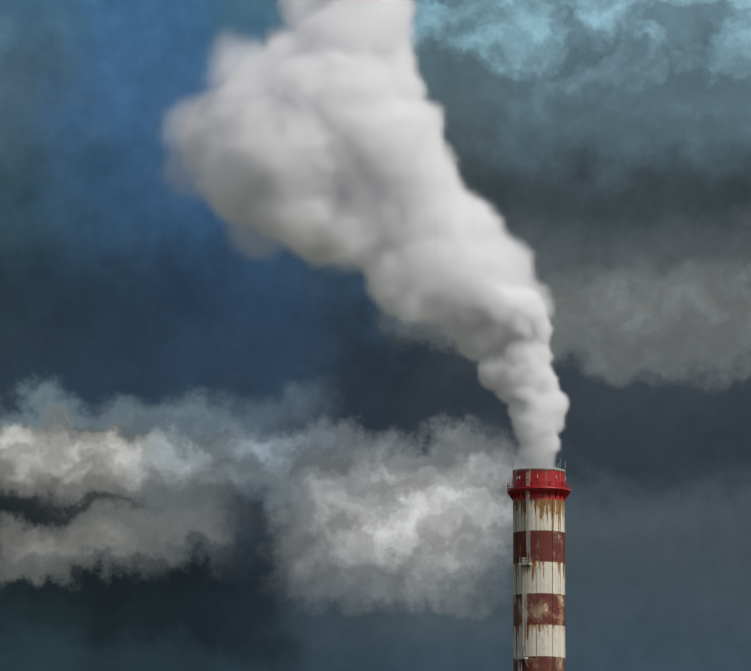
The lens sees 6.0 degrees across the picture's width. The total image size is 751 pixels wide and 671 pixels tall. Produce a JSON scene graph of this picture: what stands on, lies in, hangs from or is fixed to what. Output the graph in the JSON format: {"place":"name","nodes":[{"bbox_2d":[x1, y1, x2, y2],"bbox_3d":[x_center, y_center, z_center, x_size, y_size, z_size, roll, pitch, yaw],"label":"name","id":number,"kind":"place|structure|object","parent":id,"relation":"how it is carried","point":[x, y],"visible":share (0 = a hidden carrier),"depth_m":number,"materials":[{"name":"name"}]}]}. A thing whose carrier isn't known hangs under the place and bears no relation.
{"place":"outdoors","nodes":[
{"label":"outdoors","id":0,"kind":"place"},
{"bbox_2d":[0,0,750,670],"label":"sky","id":1,"kind":"structure","parent":0,"point":[292,292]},
{"label":"ground","id":2,"kind":"structure","parent":0,"visible":0},
{"bbox_2d":[513,467,565,670],"bbox_3d":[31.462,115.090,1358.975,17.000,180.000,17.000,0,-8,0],"label":"chimney shaft","id":3,"kind":"object","parent":2,"relation":"on","point":[551,646],"visible":0.94,"depth_m":1365.07,"materials":[{"name":"paint"}]},
{"bbox_2d":[518,652,521,670],"bbox_3d":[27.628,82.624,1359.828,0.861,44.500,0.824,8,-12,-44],"label":"ladder","id":4,"kind":"object","parent":3,"relation":"attached to","point":[519,661],"visible":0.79,"depth_m":1362.69,"materials":[{"name":"metal"}]},
{"bbox_2d":[515,652,527,665],"bbox_3d":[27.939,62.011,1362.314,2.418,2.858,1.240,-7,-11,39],"label":"rest platform","id":5,"kind":"structure","parent":3,"relation":"attached to","point":[524,657],"depth_m":1361.76,"materials":[{"name":"metal"}]},
{"bbox_2d":[522,557,526,656],"bbox_3d":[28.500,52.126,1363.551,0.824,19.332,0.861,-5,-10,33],"label":"ladder","id":6,"kind":"object","parent":3,"relation":"attached to","point":[523,588],"visible":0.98,"depth_m":1363.61,"materials":[{"name":"metal"}]},
{"bbox_2d":[519,557,531,571],"bbox_3d":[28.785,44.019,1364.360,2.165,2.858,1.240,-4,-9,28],"label":"rest platform","id":7,"kind":"structure","parent":3,"relation":"attached to","point":[524,563],"depth_m":1363.92,"materials":[{"name":"metal"}]},
{"bbox_2d":[526,471,529,562],"bbox_3d":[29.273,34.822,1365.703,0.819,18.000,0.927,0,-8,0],"label":"ladder","id":8,"kind":"object","parent":3,"relation":"attached to","point":[527,531],"visible":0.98,"depth_m":1365.43,"materials":[{"name":"metal"}]},
{"bbox_2d":[507,480,570,499],"bbox_3d":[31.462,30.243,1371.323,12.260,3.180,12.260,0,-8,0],"label":"platform","id":9,"kind":"structure","parent":3,"relation":"attached to","point":[536,490],"depth_m":1366.68,"materials":[{"name":"red metal"}]},
{"bbox_2d":[512,461,565,484],"bbox_3d":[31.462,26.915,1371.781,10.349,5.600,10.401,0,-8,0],"label":"cap fittings","id":10,"kind":"object","parent":3,"relation":"on","point":[525,482],"visible":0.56,"depth_m":1369.14,"materials":[{"name":"metal"}]},
{"bbox_2d":[516,494,564,670],"bbox_3d":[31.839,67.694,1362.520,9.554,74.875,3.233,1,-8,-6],"label":"conduits","id":11,"kind":"object","parent":3,"relation":"attached to","point":[536,585],"visible":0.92,"depth_m":1364.90,"materials":[{"name":"grey metal"}]}
]}

